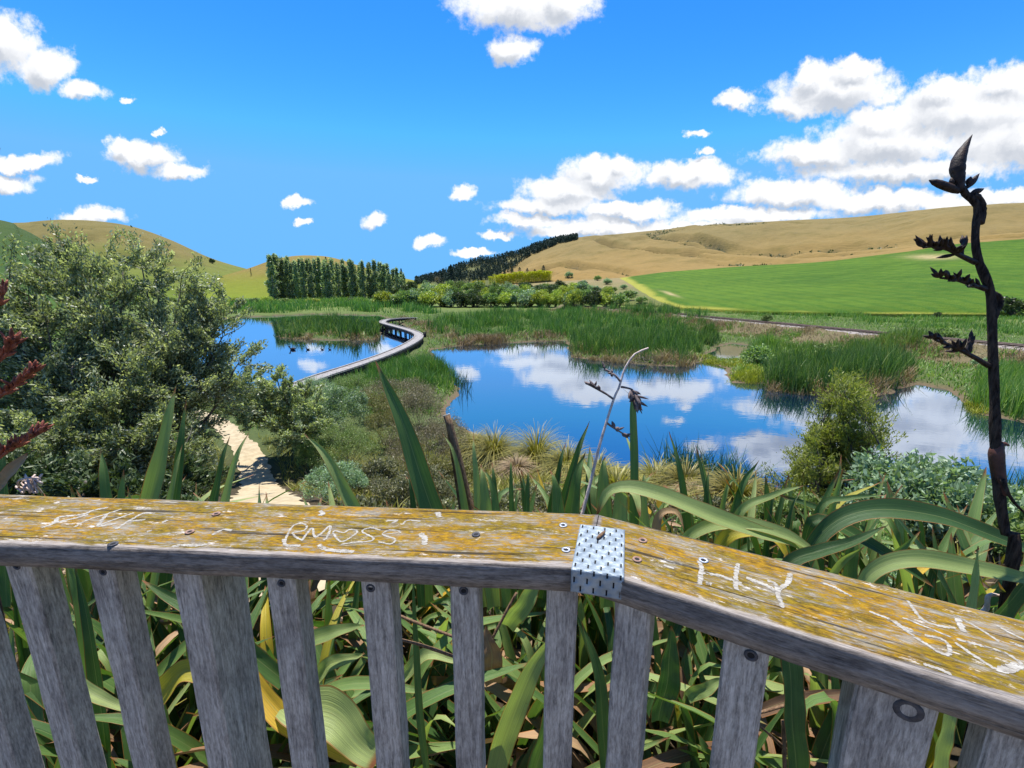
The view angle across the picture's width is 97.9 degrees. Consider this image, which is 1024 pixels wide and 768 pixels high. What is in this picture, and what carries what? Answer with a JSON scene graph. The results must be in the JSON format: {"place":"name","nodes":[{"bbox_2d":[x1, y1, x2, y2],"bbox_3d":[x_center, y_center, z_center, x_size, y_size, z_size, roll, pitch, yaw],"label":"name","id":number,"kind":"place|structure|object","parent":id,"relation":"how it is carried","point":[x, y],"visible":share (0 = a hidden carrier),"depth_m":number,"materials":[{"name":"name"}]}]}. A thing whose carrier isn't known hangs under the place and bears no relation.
{"place":"outdoors","nodes":[
{"label":"outdoors","id":0,"kind":"place"},
{"bbox_2d":[0,220,139,308],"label":"hill","id":1,"kind":"structure","parent":0,"point":[7,228],"depth_m":177.25,"materials":[{"name":"green plant"}]},
{"bbox_2d":[14,220,245,297],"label":"hill","id":2,"kind":"structure","parent":0,"point":[96,232],"depth_m":370.58,"materials":[{"name":"yellow plant"}]},
{"bbox_2d":[197,410,325,596],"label":"path","id":3,"kind":"structure","parent":0,"point":[253,459],"depth_m":15.18,"materials":[{"name":"beige gravel"}]},
{"bbox_2d":[201,255,434,297],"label":"hill","id":4,"kind":"structure","parent":0,"point":[244,283],"depth_m":310.92,"materials":[{"name":"green plant"}]},
{"bbox_2d":[431,426,515,466],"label":"tussock grass","id":5,"kind":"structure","parent":0,"point":[469,440],"depth_m":16.81,"materials":[{"name":"plant"}]},
{"bbox_2d":[428,255,523,285],"bbox_3d":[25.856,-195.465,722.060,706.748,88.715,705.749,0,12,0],"label":"hill","id":6,"kind":"structure","parent":0,"point":[486,280],"depth_m":619.46,"materials":[{"name":"green plant"}]},
{"bbox_2d":[414,233,578,283],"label":"forest","id":7,"kind":"object","parent":6,"relation":"on","point":[534,248],"visible":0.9,"depth_m":611.00,"materials":[{"name":"green plant"}]},
{"bbox_2d":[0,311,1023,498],"bbox_3d":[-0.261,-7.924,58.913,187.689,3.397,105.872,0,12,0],"label":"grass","id":8,"kind":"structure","parent":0,"point":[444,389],"depth_m":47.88,"materials":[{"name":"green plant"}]},
{"bbox_2d":[0,0,1023,279],"label":"sky","id":9,"kind":"structure","parent":0,"point":[415,137],"materials":[{"name":"blue"}]},
{"bbox_2d":[1,297,1023,767],"bbox_3d":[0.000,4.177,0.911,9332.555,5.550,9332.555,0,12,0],"label":"ground","id":10,"kind":"structure","parent":0,"point":[257,435],"depth_m":29.73,"materials":[{"name":"green plant"}]},
{"bbox_2d":[0,279,53,639],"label":"flax flower stalk","id":11,"kind":"object","parent":10,"relation":"on","point":[11,341],"visible":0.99,"depth_m":1.44,"materials":[{"name":"plant"}]},
{"bbox_2d":[15,474,42,493],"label":"dried flax seed pods","id":12,"kind":"object","parent":11,"relation":"attached to","point":[28,486],"visible":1,"depth_m":1.44,"materials":[{"name":"grey plant"}]},
{"bbox_2d":[5,446,239,497],"bbox_3d":[-5.980,1.605,6.309,3.294,1.436,1.848,-3,13,-12],"label":"shrub","id":13,"kind":"object","parent":10,"relation":"on","point":[57,480],"visible":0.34,"depth_m":6.35,"materials":[{"name":"green plant"}]},
{"bbox_2d":[0,434,264,671],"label":"flax bush","id":14,"kind":"object","parent":10,"relation":"on","point":[8,599],"visible":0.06,"depth_m":1.97,"materials":[{"name":"green plant"}]},
{"bbox_2d":[0,217,273,492],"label":"tree","id":15,"kind":"object","parent":10,"relation":"on","point":[75,394],"visible":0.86,"depth_m":9.20,"materials":[{"name":"green plant"}]},
{"bbox_2d":[9,568,273,767],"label":"flax bush","id":16,"kind":"object","parent":10,"relation":"on","point":[32,692],"visible":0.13,"depth_m":1.70,"materials":[{"name":"green plant"}]},
{"bbox_2d":[135,475,209,500],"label":"shrub","id":17,"kind":"object","parent":10,"relation":"on","point":[189,486],"visible":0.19,"depth_m":6.15,"materials":[{"name":"green plant"}]},
{"bbox_2d":[54,387,406,767],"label":"flax bush","id":18,"kind":"object","parent":10,"relation":"on","point":[172,677],"visible":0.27,"depth_m":1.70,"materials":[{"name":"green plant"}]},
{"bbox_2d":[31,577,454,767],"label":"flax bush","id":19,"kind":"object","parent":10,"relation":"on","point":[185,735],"visible":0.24,"depth_m":1.55,"materials":[{"name":"green plant"}]},
{"bbox_2d":[263,253,281,300],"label":"poplar tree","id":20,"kind":"object","parent":10,"relation":"on","point":[271,286],"visible":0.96,"depth_m":196.18,"materials":[{"name":"green plant"}]},
{"bbox_2d":[208,362,339,454],"bbox_3d":[-8.566,1.050,15.801,3.899,4.082,5.317,-9,15,-35],"label":"shrub","id":21,"kind":"object","parent":10,"relation":"on","point":[285,417],"visible":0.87,"depth_m":14.89,"materials":[{"name":"green plant"}]},
{"bbox_2d":[208,296,374,302],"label":"reeds","id":22,"kind":"object","parent":10,"relation":"on","point":[344,299],"visible":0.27,"depth_m":178.83,"materials":[{"name":"green plant"}]},
{"bbox_2d":[298,257,307,298],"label":"poplar tree","id":23,"kind":"object","parent":10,"relation":"on","point":[304,275],"visible":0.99,"depth_m":195.90,"materials":[{"name":"green plant"}]},
{"bbox_2d":[294,434,337,472],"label":"shrub","id":24,"kind":"object","parent":10,"relation":"on","point":[309,453],"visible":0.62,"depth_m":14.89,"materials":[{"name":"green plant"}]},
{"bbox_2d":[272,310,384,339],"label":"reeds","id":25,"kind":"object","parent":10,"relation":"on","point":[336,324],"visible":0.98,"depth_m":62.08,"materials":[{"name":"green plant"}]},
{"bbox_2d":[218,297,440,313],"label":"reeds","id":26,"kind":"object","parent":10,"relation":"on","point":[284,307],"visible":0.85,"depth_m":118.56,"materials":[{"name":"green plant"}]},
{"bbox_2d":[275,329,383,342],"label":"reeds","id":27,"kind":"object","parent":10,"relation":"on","point":[310,334],"visible":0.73,"depth_m":56.38,"materials":[{"name":"green plant"}]},
{"bbox_2d":[324,263,335,298],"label":"poplar tree","id":28,"kind":"object","parent":10,"relation":"on","point":[330,286],"visible":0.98,"depth_m":195.91,"materials":[{"name":"green plant"}]},
{"bbox_2d":[299,459,369,503],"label":"shrub","id":29,"kind":"object","parent":10,"relation":"on","point":[322,475],"visible":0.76,"depth_m":6.94,"materials":[{"name":"green plant"}]},
{"bbox_2d":[312,384,373,436],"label":"shrub","id":30,"kind":"object","parent":10,"relation":"on","point":[335,402],"visible":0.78,"depth_m":18.27,"materials":[{"name":"green plant"}]},
{"bbox_2d":[300,419,385,467],"bbox_3d":[-5.526,2.093,14.835,2.692,2.138,2.295,-12,17,-43],"label":"shrub","id":31,"kind":"object","parent":10,"relation":"on","point":[347,432],"visible":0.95,"depth_m":14.57,"materials":[{"name":"green plant"}]},
{"bbox_2d":[328,373,374,393],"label":"shrub","id":32,"kind":"object","parent":10,"relation":"on","point":[354,379],"visible":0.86,"depth_m":25.79,"materials":[{"name":"green plant"}]},
{"bbox_2d":[278,317,425,392],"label":"boardwalk","id":33,"kind":"structure","parent":10,"relation":"on","point":[413,342],"depth_m":38.12,"materials":[{"name":"grey wood"}]},
{"bbox_2d":[326,494,386,507],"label":"shrub","id":34,"kind":"object","parent":10,"relation":"on","point":[363,500],"visible":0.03,"depth_m":3.61,"materials":[{"name":"green plant"}]},
{"bbox_2d":[171,580,545,767],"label":"flax bush","id":35,"kind":"object","parent":10,"relation":"on","point":[444,688],"visible":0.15,"depth_m":1.66,"materials":[{"name":"green plant"}]},
{"bbox_2d":[358,260,368,298],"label":"poplar tree","id":36,"kind":"object","parent":10,"relation":"on","point":[362,285],"visible":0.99,"depth_m":198.93,"materials":[{"name":"green plant"}]},
{"bbox_2d":[368,259,379,297],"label":"poplar tree","id":37,"kind":"object","parent":10,"relation":"on","point":[374,284],"visible":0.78,"depth_m":200.87,"materials":[{"name":"green plant"}]},
{"bbox_2d":[347,455,407,494],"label":"shrub","id":38,"kind":"object","parent":10,"relation":"on","point":[380,467],"visible":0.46,"depth_m":7.84,"materials":[{"name":"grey plant"}]},
{"bbox_2d":[352,384,407,420],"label":"shrub","id":39,"kind":"object","parent":10,"relation":"on","point":[370,396],"visible":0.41,"depth_m":20.28,"materials":[{"name":"green plant"}]},
{"bbox_2d":[275,361,492,767],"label":"flax bush","id":40,"kind":"object","parent":10,"relation":"on","point":[349,733],"visible":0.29,"depth_m":1.58,"materials":[{"name":"green plant"}]},
{"bbox_2d":[353,376,429,401],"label":"shrub","id":41,"kind":"object","parent":10,"relation":"on","point":[397,382],"visible":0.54,"depth_m":23.32,"materials":[{"name":"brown plant"}]},
{"bbox_2d":[362,398,422,446],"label":"shrub","id":42,"kind":"object","parent":10,"relation":"on","point":[373,424],"visible":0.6,"depth_m":17.56,"materials":[{"name":"green plant"}]},
{"bbox_2d":[327,348,472,392],"bbox_3d":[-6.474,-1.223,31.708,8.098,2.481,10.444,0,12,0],"label":"reeds","id":43,"kind":"object","parent":10,"relation":"on","point":[428,368],"visible":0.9,"depth_m":29.97,"materials":[{"name":"green plant"}]},
{"bbox_2d":[369,464,455,507],"bbox_3d":[-1.097,1.293,5.232,1.159,0.695,0.878,0,12,0],"label":"shrub","id":44,"kind":"object","parent":10,"relation":"on","point":[402,483],"visible":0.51,"depth_m":5.01,"materials":[{"name":"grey plant"}]},
{"bbox_2d":[384,383,457,431],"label":"shrub","id":45,"kind":"object","parent":10,"relation":"on","point":[412,399],"visible":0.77,"depth_m":19.00,"materials":[{"name":"green plant"}]},
{"bbox_2d":[382,414,469,468],"bbox_3d":[-2.877,1.954,14.488,2.709,2.305,3.000,-8,15,-33],"label":"shrub","id":46,"kind":"object","parent":10,"relation":"on","point":[444,431],"visible":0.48,"depth_m":14.36,"materials":[{"name":"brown plant"}]},
{"bbox_2d":[394,313,462,340],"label":"reeds","id":47,"kind":"object","parent":10,"relation":"on","point":[422,322],"visible":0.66,"depth_m":61.24,"materials":[{"name":"green plant"}]},
{"bbox_2d":[417,291,439,305],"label":"bush","id":48,"kind":"object","parent":10,"relation":"on","point":[425,298],"visible":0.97,"depth_m":130.65,"materials":[{"name":"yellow plant"}]},
{"bbox_2d":[416,415,469,445],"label":"shrub","id":49,"kind":"object","parent":10,"relation":"on","point":[455,422],"visible":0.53,"depth_m":17.55,"materials":[{"name":"green plant"}]},
{"bbox_2d":[427,457,479,487],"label":"shrub","id":50,"kind":"object","parent":10,"relation":"on","point":[449,468],"visible":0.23,"depth_m":9.28,"materials":[{"name":"green plant"}]},
{"bbox_2d":[443,413,486,616],"bbox_3d":[-0.194,0.780,2.003,0.054,1.300,0.284,-11,16,-41],"label":"cut flax stalk","id":51,"kind":"object","parent":10,"relation":"on","point":[452,438],"visible":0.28,"depth_m":1.94,"materials":[{"name":"plant"}]},
{"bbox_2d":[450,489,520,510],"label":"shrub","id":52,"kind":"object","parent":10,"relation":"on","point":[504,502],"visible":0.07,"depth_m":4.29,"materials":[{"name":"green plant"}]},
{"bbox_2d":[433,420,548,470],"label":"tussock grass","id":53,"kind":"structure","parent":10,"relation":"on","point":[495,441],"depth_m":15.82,"materials":[{"name":"plant"}]},
{"bbox_2d":[4,494,1003,767],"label":"leaves","id":54,"kind":"object","parent":10,"relation":"on","point":[182,700],"depth_m":2.26,"materials":[{"name":"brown plant"}]},
{"bbox_2d":[439,329,569,347],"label":"reeds","id":55,"kind":"object","parent":10,"relation":"on","point":[493,339],"visible":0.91,"depth_m":52.97,"materials":[{"name":"green plant"}]},
{"bbox_2d":[0,494,1023,767],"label":"railing","id":56,"kind":"object","parent":10,"relation":"on","point":[906,668],"visible":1,"depth_m":0.84,"materials":[{"name":"grey wood"}]},
{"bbox_2d":[487,453,543,477],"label":"tussock grass","id":57,"kind":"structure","parent":10,"relation":"on","point":[517,465],"depth_m":13.78,"materials":[{"name":"beige plant"}]},
{"bbox_2d":[510,290,532,306],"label":"bush","id":58,"kind":"object","parent":10,"relation":"on","point":[524,298],"visible":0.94,"depth_m":131.82,"materials":[{"name":"green plant"}]},
{"bbox_2d":[498,482,551,504],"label":"shrub","id":59,"kind":"object","parent":10,"relation":"on","point":[547,487],"visible":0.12,"depth_m":4.80,"materials":[{"name":"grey plant"}]},
{"bbox_2d":[273,584,777,767],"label":"flax bush","id":60,"kind":"object","parent":10,"relation":"on","point":[521,753],"visible":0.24,"depth_m":1.66,"materials":[{"name":"green plant"}]},
{"bbox_2d":[402,421,652,767],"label":"flax bush","id":61,"kind":"object","parent":10,"relation":"on","point":[568,499],"visible":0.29,"depth_m":1.75,"materials":[{"name":"green plant"}]},
{"bbox_2d":[421,300,711,337],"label":"reeds","id":62,"kind":"object","parent":10,"relation":"on","point":[538,316],"visible":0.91,"depth_m":74.00,"materials":[{"name":"green plant"}]},
{"bbox_2d":[524,436,619,478],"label":"tussock grass","id":63,"kind":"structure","parent":10,"relation":"on","point":[566,457],"depth_m":14.09,"materials":[{"name":"plant"}]},
{"bbox_2d":[583,289,602,305],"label":"bush","id":64,"kind":"object","parent":10,"relation":"on","point":[596,297],"visible":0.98,"depth_m":109.03,"materials":[{"name":"green plant"}]},
{"bbox_2d":[365,593,827,767],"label":"flax bush","id":65,"kind":"object","parent":10,"relation":"on","point":[602,623],"visible":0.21,"depth_m":1.69,"materials":[{"name":"green plant"}]},
{"bbox_2d":[781,719,786,767],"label":"dry straw","id":66,"kind":"object","parent":65,"relation":"attached to","point":[784,753],"visible":0.92,"depth_m":1.22,"materials":[{"name":"brown plant"}]},
{"bbox_2d":[550,460,663,500],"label":"tussock grass","id":67,"kind":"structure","parent":10,"relation":"on","point":[616,477],"depth_m":7.77,"materials":[{"name":"green plant"}]},
{"bbox_2d":[573,347,648,721],"bbox_3d":[0.357,0.664,1.831,0.360,1.623,0.177,-7,14,-29],"label":"flax flower stalk","id":68,"kind":"object","parent":10,"relation":"on","point":[634,397],"visible":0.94,"depth_m":1.72,"materials":[{"name":"plant"}]},
{"bbox_2d":[471,401,824,767],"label":"flax bush","id":69,"kind":"object","parent":10,"relation":"on","point":[717,520],"visible":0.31,"depth_m":1.45,"materials":[{"name":"green plant"}]},
{"bbox_2d":[614,453,687,489],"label":"tussock grass","id":70,"kind":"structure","parent":10,"relation":"on","point":[649,467],"depth_m":11.37,"materials":[{"name":"plant"}]},
{"bbox_2d":[486,609,828,767],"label":"flax bush","id":71,"kind":"object","parent":10,"relation":"on","point":[692,649],"visible":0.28,"depth_m":1.56,"materials":[{"name":"green plant"}]},
{"bbox_2d":[664,494,731,519],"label":"shrub","id":72,"kind":"object","parent":10,"relation":"on","point":[716,501],"visible":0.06,"depth_m":4.20,"materials":[{"name":"green plant"}]},
{"bbox_2d":[697,318,725,346],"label":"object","id":73,"kind":"object","parent":10,"relation":"on","point":[708,330],"visible":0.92,"depth_m":52.10,"materials":[{"name":"green plant"}]},
{"bbox_2d":[638,432,793,485],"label":"reeds","id":74,"kind":"object","parent":10,"relation":"on","point":[690,461],"visible":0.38,"depth_m":14.19,"materials":[{"name":"plant"}]},
{"bbox_2d":[696,353,749,366],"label":"grass clump","id":75,"kind":"object","parent":10,"relation":"on","point":[717,361],"visible":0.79,"depth_m":38.22,"materials":[{"name":"green plant"}]},
{"bbox_2d":[668,463,781,507],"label":"tussock grass","id":76,"kind":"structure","parent":10,"relation":"on","point":[717,487],"depth_m":6.22,"materials":[{"name":"plant"}]},
{"bbox_2d":[729,360,764,384],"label":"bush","id":77,"kind":"object","parent":10,"relation":"on","point":[750,374],"visible":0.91,"depth_m":31.59,"materials":[{"name":"green plant"}]},
{"bbox_2d":[740,343,776,362],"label":"bush","id":78,"kind":"object","parent":10,"relation":"on","point":[756,352],"visible":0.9,"depth_m":36.46,"materials":[{"name":"green plant"}]},
{"bbox_2d":[741,331,782,353],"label":"bush","id":79,"kind":"object","parent":10,"relation":"on","point":[760,340],"visible":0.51,"depth_m":43.72,"materials":[{"name":"green plant"}]},
{"bbox_2d":[742,486,821,530],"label":"shrub","id":80,"kind":"object","parent":10,"relation":"on","point":[809,497],"visible":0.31,"depth_m":4.27,"materials":[{"name":"green plant"}]},
{"bbox_2d":[547,305,1023,369],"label":"grass","id":81,"kind":"structure","parent":10,"relation":"on","point":[786,337],"depth_m":48.50,"materials":[{"name":"green plant"}]},
{"bbox_2d":[591,446,1023,767],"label":"flax bush","id":82,"kind":"object","parent":10,"relation":"on","point":[820,530],"visible":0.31,"depth_m":1.40,"materials":[{"name":"green plant"}]},
{"bbox_2d":[609,309,1023,350],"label":"railway ballast","id":83,"kind":"structure","parent":10,"relation":"on","point":[1000,346],"depth_m":49.87,"materials":[{"name":"gravel"}]},
{"bbox_2d":[583,305,1023,347],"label":"railway track","id":84,"kind":"structure","parent":83,"relation":"on","point":[1018,345],"depth_m":52.67,"materials":[{"name":"brown metal"}]},
{"bbox_2d":[642,526,1000,767],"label":"flax bush","id":85,"kind":"object","parent":10,"relation":"on","point":[820,719],"visible":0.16,"depth_m":1.47,"materials":[{"name":"green plant"}]},
{"bbox_2d":[757,366,915,509],"bbox_3d":[4.335,0.912,5.866,2.265,2.399,1.620,-9,15,-36],"label":"tree","id":86,"kind":"object","parent":10,"relation":"on","point":[823,451],"visible":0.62,"depth_m":5.58,"materials":[{"name":"green plant"}]},
{"bbox_2d":[757,338,927,397],"bbox_3d":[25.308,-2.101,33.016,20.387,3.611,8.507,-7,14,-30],"label":"reeds","id":87,"kind":"object","parent":10,"relation":"on","point":[797,370],"visible":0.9,"depth_m":29.51,"materials":[{"name":"green plant"}]},
{"bbox_2d":[676,308,1023,334],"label":"grass","id":88,"kind":"structure","parent":10,"relation":"on","point":[946,321],"depth_m":80.15,"materials":[{"name":"green plant"}]},
{"bbox_2d":[764,322,942,361],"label":"reeds","id":89,"kind":"object","parent":10,"relation":"on","point":[912,333],"visible":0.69,"depth_m":42.71,"materials":[{"name":"green plant"}]},
{"bbox_2d":[807,512,913,559],"bbox_3d":[2.696,1.288,3.542,0.829,0.536,0.685,0,12,0],"label":"shrub","id":90,"kind":"object","parent":10,"relation":"on","point":[885,536],"visible":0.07,"depth_m":3.38,"materials":[{"name":"green plant"}]},
{"bbox_2d":[772,467,1023,767],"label":"flax bush","id":91,"kind":"object","parent":10,"relation":"on","point":[936,559],"visible":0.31,"depth_m":1.69,"materials":[{"name":"green plant"}]},
{"bbox_2d":[827,443,1023,556],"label":"shrub","id":92,"kind":"object","parent":10,"relation":"on","point":[929,482],"visible":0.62,"depth_m":3.97,"materials":[{"name":"green plant"}]},
{"bbox_2d":[913,134,1023,609],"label":"flax flower stalk","id":93,"kind":"object","parent":10,"relation":"on","point":[975,199],"visible":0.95,"depth_m":1.31,"materials":[{"name":"black plant"}]},
{"bbox_2d":[955,398,1003,414],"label":"grass clump","id":94,"kind":"object","parent":10,"relation":"on","point":[977,409],"visible":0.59,"depth_m":23.96,"materials":[{"name":"green plant"}]},
{"bbox_2d":[957,351,1023,421],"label":"reeds","id":95,"kind":"object","parent":10,"relation":"on","point":[1011,393],"visible":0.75,"depth_m":24.41,"materials":[{"name":"green plant"}]},
{"bbox_2d":[982,505,1023,565],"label":"shrub","id":96,"kind":"object","parent":10,"relation":"on","point":[1017,522],"visible":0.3,"depth_m":3.40,"materials":[{"name":"green plant"}]},
{"bbox_2d":[480,419,607,474],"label":"tussock grass","id":97,"kind":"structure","parent":0,"point":[536,447],"depth_m":15.26,"materials":[{"name":"plant"}]},
{"bbox_2d":[464,278,678,308],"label":"hillside","id":98,"kind":"structure","parent":0,"point":[617,282],"depth_m":218.73,"materials":[{"name":"beige plant"}]},
{"bbox_2d":[130,314,1023,486],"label":"water","id":99,"kind":"structure","parent":0,"point":[516,385],"depth_m":25.20,"materials":[{"name":"blue liquid"}]},
{"bbox_2d":[564,317,713,367],"bbox_3d":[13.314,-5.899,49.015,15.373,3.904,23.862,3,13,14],"label":"reeds","id":100,"kind":"object","parent":99,"relation":"in","point":[628,338],"visible":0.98,"depth_m":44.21,"materials":[{"name":"green plant"}]},
{"bbox_2d":[543,448,629,486],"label":"tussock grass","id":101,"kind":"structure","parent":0,"point":[583,470],"depth_m":11.42,"materials":[{"name":"green plant"}]},
{"bbox_2d":[641,455,719,488],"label":"tussock grass","id":102,"kind":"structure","parent":0,"point":[693,475],"depth_m":10.60,"materials":[{"name":"green plant"}]},
{"bbox_2d":[496,203,1023,284],"bbox_3d":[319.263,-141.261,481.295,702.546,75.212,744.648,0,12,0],"label":"hill","id":103,"kind":"structure","parent":0,"point":[625,254],"depth_m":346.84,"materials":[{"name":"beige plant"}]},
{"bbox_2d":[488,270,552,284],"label":"flowering hedge","id":104,"kind":"object","parent":103,"relation":"on","point":[526,276],"visible":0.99,"depth_m":301.17,"materials":[{"name":"yellow plant"}]},
{"bbox_2d":[565,222,895,275],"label":"scrub","id":105,"kind":"object","parent":103,"relation":"on","point":[738,253],"visible":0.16,"depth_m":347.18,"materials":[{"name":"green plant"}]},
{"bbox_2d":[620,239,1023,317],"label":"field","id":106,"kind":"structure","parent":0,"point":[900,284],"depth_m":142.38,"materials":[{"name":"green plant"}]},
{"bbox_2d":[1001,296,1023,315],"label":"bush","id":107,"kind":"object","parent":106,"relation":"on","point":[1012,304],"visible":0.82,"depth_m":87.60,"materials":[{"name":"green plant"}]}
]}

